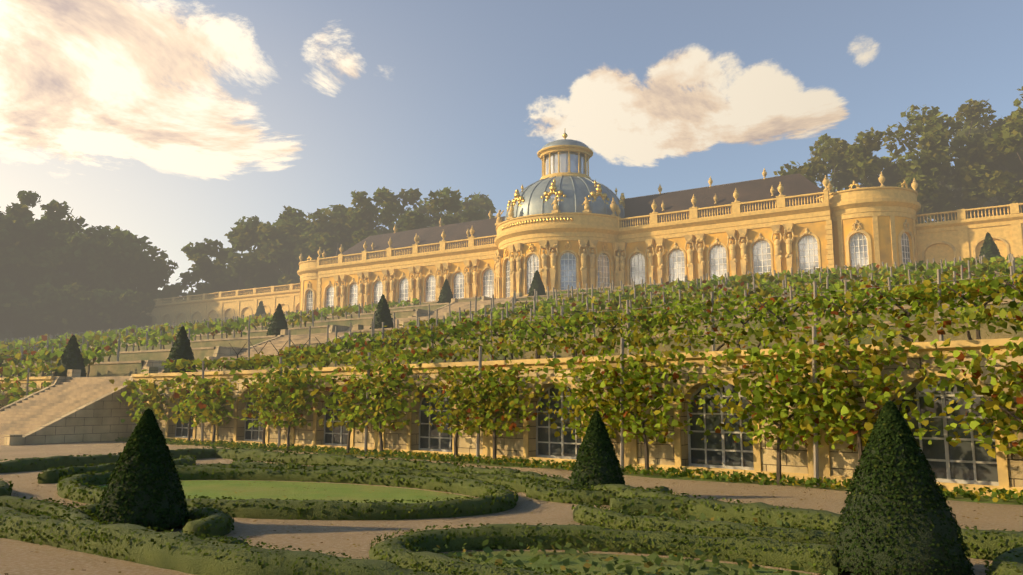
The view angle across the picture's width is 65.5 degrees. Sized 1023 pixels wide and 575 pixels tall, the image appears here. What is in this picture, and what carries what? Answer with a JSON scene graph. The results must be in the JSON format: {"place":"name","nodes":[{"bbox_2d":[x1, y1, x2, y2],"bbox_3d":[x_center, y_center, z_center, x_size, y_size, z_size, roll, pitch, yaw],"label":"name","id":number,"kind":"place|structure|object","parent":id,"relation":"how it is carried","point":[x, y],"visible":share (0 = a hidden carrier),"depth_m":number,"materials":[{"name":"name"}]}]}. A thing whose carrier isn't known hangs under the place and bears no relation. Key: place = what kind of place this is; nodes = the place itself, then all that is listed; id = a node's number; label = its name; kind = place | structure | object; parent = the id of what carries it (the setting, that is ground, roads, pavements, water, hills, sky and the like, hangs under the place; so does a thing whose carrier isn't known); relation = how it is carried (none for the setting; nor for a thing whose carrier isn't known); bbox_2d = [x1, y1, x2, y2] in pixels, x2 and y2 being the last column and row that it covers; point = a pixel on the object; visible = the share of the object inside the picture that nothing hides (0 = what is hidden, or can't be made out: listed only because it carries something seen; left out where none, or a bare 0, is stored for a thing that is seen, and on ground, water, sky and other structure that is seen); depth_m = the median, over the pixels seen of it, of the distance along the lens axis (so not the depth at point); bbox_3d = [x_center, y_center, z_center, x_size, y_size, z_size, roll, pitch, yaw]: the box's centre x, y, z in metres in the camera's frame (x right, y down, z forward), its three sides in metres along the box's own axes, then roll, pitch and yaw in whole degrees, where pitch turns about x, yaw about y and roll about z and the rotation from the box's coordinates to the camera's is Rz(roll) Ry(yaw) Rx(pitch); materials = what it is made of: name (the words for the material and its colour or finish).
{"place":"outdoors","nodes":[
{"label":"outdoors","id":0,"kind":"place"},
{"bbox_2d":[0,319,54,340],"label":"wooded hill ground","id":1,"kind":"structure","parent":0,"point":[6,335],"depth_m":131.05,"materials":[{"name":"green plant"}]},
{"bbox_2d":[0,211,33,275],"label":"tree","id":2,"kind":"object","parent":1,"relation":"on","point":[6,222],"visible":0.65,"depth_m":134.19,"materials":[{"name":"green plant"}]},
{"bbox_2d":[10,216,68,266],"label":"tree","id":3,"kind":"object","parent":1,"relation":"on","point":[27,244],"visible":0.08,"depth_m":152.45,"materials":[{"name":"green plant"}]},
{"bbox_2d":[0,190,87,274],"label":"tree","id":4,"kind":"object","parent":1,"relation":"on","point":[50,223],"depth_m":144.79,"materials":[{"name":"green plant"}]},
{"bbox_2d":[20,277,80,296],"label":"tree","id":5,"kind":"object","parent":1,"relation":"on","point":[28,286],"visible":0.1,"depth_m":134.12,"materials":[{"name":"green plant"}]},
{"bbox_2d":[7,282,103,334],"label":"tree","id":6,"kind":"object","parent":1,"relation":"on","point":[72,317],"depth_m":121.37,"materials":[{"name":"green plant"}]},
{"bbox_2d":[9,231,120,292],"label":"tree","id":7,"kind":"object","parent":1,"relation":"on","point":[83,245],"depth_m":137.56,"materials":[{"name":"green plant"}]},
{"bbox_2d":[85,312,130,331],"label":"tree","id":8,"kind":"object","parent":1,"relation":"on","point":[125,324],"visible":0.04,"depth_m":135.60,"materials":[{"name":"green plant"}]},
{"bbox_2d":[71,287,155,328],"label":"tree","id":9,"kind":"object","parent":1,"relation":"on","point":[104,300],"depth_m":126.26,"materials":[{"name":"green plant"}]},
{"bbox_2d":[69,225,167,279],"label":"tree","id":10,"kind":"object","parent":1,"relation":"on","point":[115,230],"visible":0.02,"depth_m":165.94,"materials":[{"name":"green plant"}]},
{"bbox_2d":[68,225,178,297],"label":"tree","id":11,"kind":"object","parent":1,"relation":"on","point":[123,253],"depth_m":149.00,"materials":[{"name":"green plant"}]},
{"bbox_2d":[116,299,151,327],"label":"tree","id":12,"kind":"object","parent":1,"relation":"on","point":[143,320],"depth_m":141.51,"materials":[{"name":"green plant"}]},
{"bbox_2d":[152,290,170,302],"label":"tree","id":13,"kind":"object","parent":1,"relation":"on","point":[157,295],"visible":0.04,"depth_m":150.69,"materials":[{"name":"green plant"}]},
{"bbox_2d":[161,261,242,302],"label":"tree","id":14,"kind":"object","parent":1,"relation":"on","point":[176,289],"depth_m":153.11,"materials":[{"name":"green plant"}]},
{"bbox_2d":[181,227,292,298],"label":"tree","id":15,"kind":"object","parent":1,"relation":"on","point":[197,253],"depth_m":147.08,"materials":[{"name":"green plant"}]},
{"bbox_2d":[243,221,303,292],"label":"tree","id":16,"kind":"object","parent":1,"relation":"on","point":[250,252],"depth_m":163.42,"materials":[{"name":"green plant"}]},
{"bbox_2d":[227,205,339,290],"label":"tree","id":17,"kind":"object","parent":1,"relation":"on","point":[276,246],"depth_m":140.64,"materials":[{"name":"green plant"}]},
{"bbox_2d":[293,204,368,260],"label":"tree","id":18,"kind":"object","parent":1,"relation":"on","point":[323,230],"depth_m":132.05,"materials":[{"name":"green plant"}]},
{"bbox_2d":[162,326,197,372],"bbox_3d":[-18.463,3.526,44.533,1.856,2.772,1.816,-5,-9,32],"label":"conical topiary","id":19,"kind":"object","parent":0,"point":[175,358],"depth_m":44.16,"materials":[{"name":"green plant"}]},
{"bbox_2d":[339,187,422,252],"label":"tree","id":20,"kind":"object","parent":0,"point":[389,201],"depth_m":129.45,"materials":[{"name":"green plant"}]},
{"bbox_2d":[32,299,740,347],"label":"vine trunks","id":21,"kind":"object","parent":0,"point":[438,322],"visible":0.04,"depth_m":66.77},
{"bbox_2d":[396,187,485,231],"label":"tree","id":22,"kind":"object","parent":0,"point":[442,200],"depth_m":123.73,"materials":[{"name":"green plant"}]},
{"bbox_2d":[18,331,972,376],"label":"vine trunks","id":23,"kind":"object","parent":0,"point":[806,342],"visible":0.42,"depth_m":27.45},
{"bbox_2d":[0,441,1022,574],"bbox_3d":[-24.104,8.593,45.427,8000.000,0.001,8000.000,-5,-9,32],"label":"ground","id":24,"kind":"structure","parent":0,"point":[17,557],"depth_m":14.50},
{"bbox_2d":[97,408,184,531],"bbox_3d":[-6.266,3.087,13.615,1.447,2.038,1.428,-5,-9,32],"label":"topiary cone","id":25,"kind":"object","parent":24,"relation":"on","point":[150,516],"visible":0.35,"depth_m":13.13,"materials":[{"name":"green plant"}]},
{"bbox_2d":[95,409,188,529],"bbox_3d":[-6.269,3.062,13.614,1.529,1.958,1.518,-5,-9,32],"label":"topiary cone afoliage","id":26,"kind":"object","parent":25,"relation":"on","point":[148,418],"visible":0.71,"depth_m":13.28,"materials":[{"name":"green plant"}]},
{"bbox_2d":[0,293,521,445],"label":"stair cheek walls","id":27,"kind":"structure","parent":24,"relation":"on","point":[98,419],"depth_m":42.20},
{"bbox_2d":[0,296,522,444],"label":"stair steps","id":28,"kind":"structure","parent":24,"relation":"on","point":[28,415],"depth_m":44.98,"materials":[{"name":"beige stone"}]},
{"bbox_2d":[98,480,473,502],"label":"parterre lawn","id":29,"kind":"structure","parent":24,"relation":"on","point":[213,489],"depth_m":18.99,"materials":[{"name":"green plant"}]},
{"bbox_2d":[0,448,1022,574],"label":"box hedges","id":30,"kind":"object","parent":24,"relation":"on","point":[149,552],"visible":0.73,"depth_m":12.54,"materials":[{"name":"green plant"}]},
{"bbox_2d":[0,446,1022,574],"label":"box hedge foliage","id":31,"kind":"object","parent":30,"relation":"on","point":[411,531],"visible":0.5,"depth_m":13.16,"materials":[{"name":"green plant"}]},
{"bbox_2d":[0,354,1022,487],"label":"terrace wall","id":32,"kind":"structure","parent":24,"relation":"on","point":[843,461],"depth_m":24.47,"materials":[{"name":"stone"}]},
{"bbox_2d":[0,368,50,405],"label":"wall vine leaves","id":33,"kind":"object","parent":32,"relation":"on","point":[16,391],"depth_m":48.32,"materials":[{"name":"green plant"}]},
{"bbox_2d":[14,376,998,485],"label":"lattice windows","id":34,"kind":"structure","parent":32,"relation":"attached to","point":[942,395],"depth_m":23.42,"materials":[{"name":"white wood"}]},
{"bbox_2d":[0,338,1022,497],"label":"terrace wall ledge","id":35,"kind":"object","parent":32,"relation":"attached to","point":[925,348],"visible":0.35,"depth_m":24.46,"materials":[{"name":"stone"}]},
{"bbox_2d":[4,460,1022,574],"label":"fallen leaves","id":36,"kind":"object","parent":24,"relation":"on","point":[459,522],"visible":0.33,"depth_m":15.76,"materials":[{"name":"brown plant"}]},
{"bbox_2d":[115,436,1022,503],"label":"plants","id":37,"kind":"object","parent":24,"relation":"on","point":[1004,494],"depth_m":24.46,"materials":[{"name":"green plant"}]},
{"bbox_2d":[137,398,1021,483],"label":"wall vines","id":38,"kind":"object","parent":24,"relation":"on","point":[778,468],"depth_m":23.57,"materials":[{"name":"green plant"}]},
{"bbox_2d":[109,311,1022,457],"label":"grapevines","id":39,"kind":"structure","parent":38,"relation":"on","point":[270,399],"depth_m":23.48,"materials":[{"name":"green plant"}]},
{"bbox_2d":[570,423,623,490],"bbox_3d":[1.923,3.762,18.050,1.240,1.936,1.275,-5,-9,32],"label":"topiary cone","id":40,"kind":"object","parent":24,"relation":"on","point":[604,469],"visible":0.33,"depth_m":17.61,"materials":[{"name":"green plant"}]},
{"bbox_2d":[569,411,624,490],"bbox_3d":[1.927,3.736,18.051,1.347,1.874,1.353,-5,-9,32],"label":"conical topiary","id":41,"kind":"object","parent":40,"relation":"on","point":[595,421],"visible":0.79,"depth_m":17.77,"materials":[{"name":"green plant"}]},
{"bbox_2d":[443,551,811,574],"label":"parterre bed","id":42,"kind":"object","parent":24,"relation":"on","point":[576,563],"visible":0.32,"depth_m":10.66,"materials":[{"name":"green plant"}]},
{"bbox_2d":[433,505,854,574],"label":"bedding plants","id":43,"kind":"object","parent":24,"relation":"on","point":[631,570],"visible":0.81,"depth_m":10.27,"materials":[{"name":"green plant"}]},
{"bbox_2d":[836,399,971,574],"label":"topiary cone","id":44,"kind":"object","parent":24,"relation":"on","point":[910,558],"visible":0.48,"depth_m":9.56,"materials":[{"name":"green plant"}]},
{"bbox_2d":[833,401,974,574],"bbox_3d":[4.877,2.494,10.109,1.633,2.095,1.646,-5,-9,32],"label":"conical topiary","id":45,"kind":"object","parent":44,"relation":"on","point":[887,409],"visible":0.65,"depth_m":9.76,"materials":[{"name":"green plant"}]},
{"bbox_2d":[0,0,1022,298],"label":"sky","id":46,"kind":"structure","parent":0,"point":[171,123],"materials":[{"name":"blue"}]},
{"bbox_2d":[2,264,1022,377],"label":"terrace walls","id":47,"kind":"structure","parent":0,"point":[109,370],"depth_m":43.67,"materials":[{"name":"beige stone"}]},
{"bbox_2d":[54,335,86,376],"bbox_3d":[-27.913,4.377,50.520,1.862,2.769,1.874,-5,-9,32],"label":"conical topiary","id":48,"kind":"object","parent":47,"relation":"on","point":[74,345],"depth_m":50.15,"materials":[{"name":"green plant"}]},
{"bbox_2d":[266,303,288,335],"bbox_3d":[-18.958,2.666,64.885,1.882,2.823,1.890,-5,-9,32],"label":"conical topiary","id":49,"kind":"object","parent":47,"relation":"on","point":[281,312],"depth_m":64.40,"materials":[{"name":"green plant"}]},
{"bbox_2d":[369,294,393,328],"bbox_3d":[-9.549,1.862,58.892,1.868,2.782,1.882,-5,-9,32],"label":"conical topiary","id":50,"kind":"object","parent":47,"relation":"on","point":[381,302],"depth_m":58.41,"materials":[{"name":"green plant"}]},
{"bbox_2d":[30,301,849,354],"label":"vine trunks","id":51,"kind":"object","parent":47,"relation":"on","point":[360,332],"visible":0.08,"depth_m":57.37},
{"bbox_2d":[437,279,452,302],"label":"conical topiary","id":52,"kind":"object","parent":47,"relation":"on","point":[446,285],"depth_m":83.73,"materials":[{"name":"green plant"}]},
{"bbox_2d":[1,254,1012,342],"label":"vine row posts","id":53,"kind":"object","parent":47,"relation":"on","point":[493,301],"visible":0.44,"depth_m":59.50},
{"bbox_2d":[0,269,1019,375],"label":"vine row posts","id":54,"kind":"object","parent":47,"relation":"on","point":[941,337],"visible":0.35,"depth_m":29.35,"materials":[{"name":"brown wood"}]},
{"bbox_2d":[0,280,1019,377],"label":"vine trunks","id":55,"kind":"object","parent":47,"relation":"on","point":[978,336],"visible":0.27,"depth_m":27.97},
{"bbox_2d":[4,260,1015,351],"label":"vine row posts","id":56,"kind":"object","parent":47,"relation":"on","point":[827,280],"visible":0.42,"depth_m":45.66,"materials":[{"name":"brown wood"}]},
{"bbox_2d":[5,257,1014,349],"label":"vine row posts","id":57,"kind":"object","parent":47,"relation":"on","point":[969,275],"visible":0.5,"depth_m":51.74,"materials":[{"name":"brown wood"}]},
{"bbox_2d":[6,266,1014,363],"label":"vine row posts","id":58,"kind":"object","parent":47,"relation":"on","point":[845,286],"visible":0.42,"depth_m":35.30,"materials":[{"name":"wood"}]},
{"bbox_2d":[0,271,1022,369],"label":"grapevines","id":59,"kind":"object","parent":47,"relation":"on","point":[982,288],"visible":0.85,"depth_m":28.04,"materials":[{"name":"green plant"}]},
{"bbox_2d":[0,305,1022,376],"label":"vine leaves","id":60,"kind":"object","parent":47,"relation":"on","point":[968,315],"visible":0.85,"depth_m":25.66,"materials":[{"name":"green plant"}]},
{"bbox_2d":[0,262,1022,349],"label":"vine leaves","id":61,"kind":"object","parent":47,"relation":"on","point":[203,329],"visible":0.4,"depth_m":48.46,"materials":[{"name":"green plant"}]},
{"bbox_2d":[0,271,1022,352],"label":"vine leaves","id":62,"kind":"object","parent":47,"relation":"on","point":[545,312],"visible":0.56,"depth_m":41.97,"materials":[{"name":"green plant"}]},
{"bbox_2d":[1,261,1021,366],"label":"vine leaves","id":63,"kind":"object","parent":47,"relation":"on","point":[657,335],"visible":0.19,"depth_m":60.40,"materials":[{"name":"leaves"}]},
{"bbox_2d":[0,272,1022,359],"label":"vine leaves","id":64,"kind":"object","parent":47,"relation":"on","point":[113,352],"visible":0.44,"depth_m":32.02,"materials":[{"name":"green plant"}]},
{"bbox_2d":[3,256,1022,342],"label":"vine leaves","id":65,"kind":"object","parent":47,"relation":"on","point":[256,322],"visible":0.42,"depth_m":53.63,"materials":[{"name":"green plant"}]},
{"bbox_2d":[34,257,1022,340],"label":"vine leaves","id":66,"kind":"object","parent":47,"relation":"on","point":[339,311],"visible":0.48,"depth_m":59.27,"materials":[{"name":"green plant"}]},
{"bbox_2d":[528,270,545,295],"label":"conical topiary","id":67,"kind":"object","parent":47,"relation":"on","point":[536,276],"depth_m":77.80,"materials":[{"name":"green plant"}]},
{"bbox_2d":[73,257,1020,334],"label":"vine leaves","id":68,"kind":"object","parent":47,"relation":"on","point":[369,308],"visible":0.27,"depth_m":64.26,"materials":[{"name":"green plant"}]},
{"bbox_2d":[97,255,1022,330],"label":"vine leaves","id":69,"kind":"object","parent":47,"relation":"on","point":[417,302],"visible":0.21,"depth_m":70.09,"materials":[{"name":"green plant"}]},
{"bbox_2d":[773,133,879,191],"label":"tree","id":70,"kind":"object","parent":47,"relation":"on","point":[829,150],"depth_m":101.06,"materials":[{"name":"green plant"}]},
{"bbox_2d":[844,127,958,223],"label":"tree","id":71,"kind":"object","parent":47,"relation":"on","point":[861,162],"depth_m":93.06,"materials":[{"name":"green plant"}]},
{"bbox_2d":[866,99,1022,222],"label":"tree","id":72,"kind":"object","parent":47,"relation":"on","point":[931,121],"depth_m":97.06,"materials":[{"name":"green plant"}]},
{"bbox_2d":[938,118,1022,210],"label":"tree","id":73,"kind":"object","parent":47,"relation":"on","point":[960,134],"depth_m":107.51,"materials":[{"name":"green plant"}]},
{"bbox_2d":[944,86,1022,215],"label":"tree","id":74,"kind":"object","parent":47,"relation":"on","point":[983,183],"depth_m":89.49,"materials":[{"name":"green plant"}]},
{"label":"plateau gravel","id":75,"kind":"object","parent":47,"relation":"on","visible":0},
{"bbox_2d":[255,300,266,315],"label":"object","id":76,"kind":"object","parent":75,"relation":"on","point":[262,309],"visible":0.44,"depth_m":118.52,"materials":[{"name":"green plant"}]},
{"bbox_2d":[281,248,299,271],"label":"tree","id":77,"kind":"object","parent":75,"relation":"on","point":[293,262],"visible":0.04,"depth_m":159.99,"materials":[{"name":"green plant"}]},
{"bbox_2d":[345,207,387,249],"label":"tree","id":78,"kind":"object","parent":75,"relation":"on","point":[379,231],"visible":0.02,"depth_m":155.90,"materials":[{"name":"green plant"}]},
{"bbox_2d":[381,199,438,231],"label":"tree","id":79,"kind":"object","parent":75,"relation":"on","point":[422,209],"visible":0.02,"depth_m":149.16,"materials":[{"name":"green plant"}]},
{"bbox_2d":[431,192,496,226],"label":"tree","id":80,"kind":"object","parent":75,"relation":"on","point":[484,202],"depth_m":140.06,"materials":[{"name":"green plant"}]},
{"bbox_2d":[131,145,1022,325],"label":"palace facade","id":81,"kind":"structure","parent":75,"relation":"on","point":[962,234],"depth_m":87.19,"materials":[{"name":"yellow paint"}]},
{"bbox_2d":[153,194,1021,303],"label":"palace balusters","id":82,"kind":"object","parent":81,"relation":"on","point":[198,297],"visible":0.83,"depth_m":88.38,"materials":[{"name":"beige stone"}]},
{"bbox_2d":[307,131,907,259],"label":"palace gilding","id":83,"kind":"object","parent":81,"relation":"attached to","point":[547,195],"visible":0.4,"depth_m":89.98,"materials":[{"name":"gold metal"}]},
{"bbox_2d":[299,168,917,307],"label":"palace sculpture","id":84,"kind":"object","parent":81,"relation":"attached to","point":[516,279],"visible":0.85,"depth_m":87.98,"materials":[{"name":"beige stone"}]},
{"bbox_2d":[980,241,999,259],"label":"conical topiary","id":85,"kind":"object","parent":75,"relation":"on","point":[991,247],"visible":0.19,"depth_m":67.60,"materials":[{"name":"green plant"}]},
{"bbox_2d":[979,232,1001,259],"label":"conical topiary","id":86,"kind":"object","parent":75,"relation":"on","point":[988,237],"visible":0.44,"depth_m":67.75,"materials":[{"name":"green plant"}]},
{"bbox_2d":[22,254,1011,339],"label":"trellis posts","id":87,"kind":"object","parent":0,"point":[554,294],"visible":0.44,"depth_m":63.46,"materials":[{"name":"brown wood"}]},
{"bbox_2d":[50,305,985,362],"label":"trellis posts","id":88,"kind":"object","parent":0,"point":[867,314],"visible":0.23,"depth_m":36.63,"materials":[{"name":"wood"}]},
{"bbox_2d":[46,273,995,346],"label":"vine trunks","id":89,"kind":"object","parent":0,"point":[464,311],"visible":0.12,"depth_m":71.77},
{"bbox_2d":[70,254,1010,333],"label":"vine row posts","id":90,"kind":"object","parent":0,"point":[1009,259],"visible":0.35,"depth_m":66.91,"materials":[{"name":"brown wood"}]},
{"bbox_2d":[107,253,1010,330],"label":"vine row posts","id":91,"kind":"object","parent":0,"point":[669,280],"visible":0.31,"depth_m":71.18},
{"bbox_2d":[121,440,1022,504],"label":"grass","id":92,"kind":"structure","parent":0,"point":[958,497],"depth_m":22.27,"materials":[{"name":"green plant"}]},
{"bbox_2d":[201,326,818,486],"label":"trellis posts","id":93,"kind":"object","parent":92,"relation":"on","point":[815,450],"depth_m":24.30,"materials":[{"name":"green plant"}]},
{"bbox_2d":[168,273,994,332],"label":"vine trunks","id":94,"kind":"object","parent":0,"point":[526,303],"visible":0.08,"depth_m":65.45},
{"bbox_2d":[300,208,913,310],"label":"palace walls","id":95,"kind":"structure","parent":0,"point":[818,230],"depth_m":86.03,"materials":[{"name":"yellow paint"}]},
{"bbox_2d":[505,139,624,220],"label":"dome","id":96,"kind":"structure","parent":95,"relation":"on","point":[577,190],"depth_m":90.84,"materials":[{"name":"grey metal"}]},
{"bbox_2d":[135,229,1009,324],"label":"palace window trim","id":97,"kind":"structure","parent":95,"relation":"attached to","point":[847,248],"depth_m":87.36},
{"bbox_2d":[327,173,865,263],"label":"roof","id":98,"kind":"structure","parent":95,"relation":"on","point":[792,185],"depth_m":91.77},
{"bbox_2d":[306,233,909,313],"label":"window frames","id":99,"kind":"structure","parent":95,"relation":"in","point":[634,266],"depth_m":87.66,"materials":[{"name":"white wood"}]},
{"bbox_2d":[307,152,909,310],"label":"windows","id":100,"kind":"structure","parent":99,"relation":"in","point":[564,161],"depth_m":88.26,"materials":[{"name":"white glass"}]},
{"label":"grass at the foot of the wall","id":101,"kind":"object","parent":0,"visible":0},
{"bbox_2d":[26,368,29,395],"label":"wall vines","id":102,"kind":"object","parent":101,"relation":"on","point":[27,386],"depth_m":48.06,"materials":[{"name":"brown wood"}]}
]}

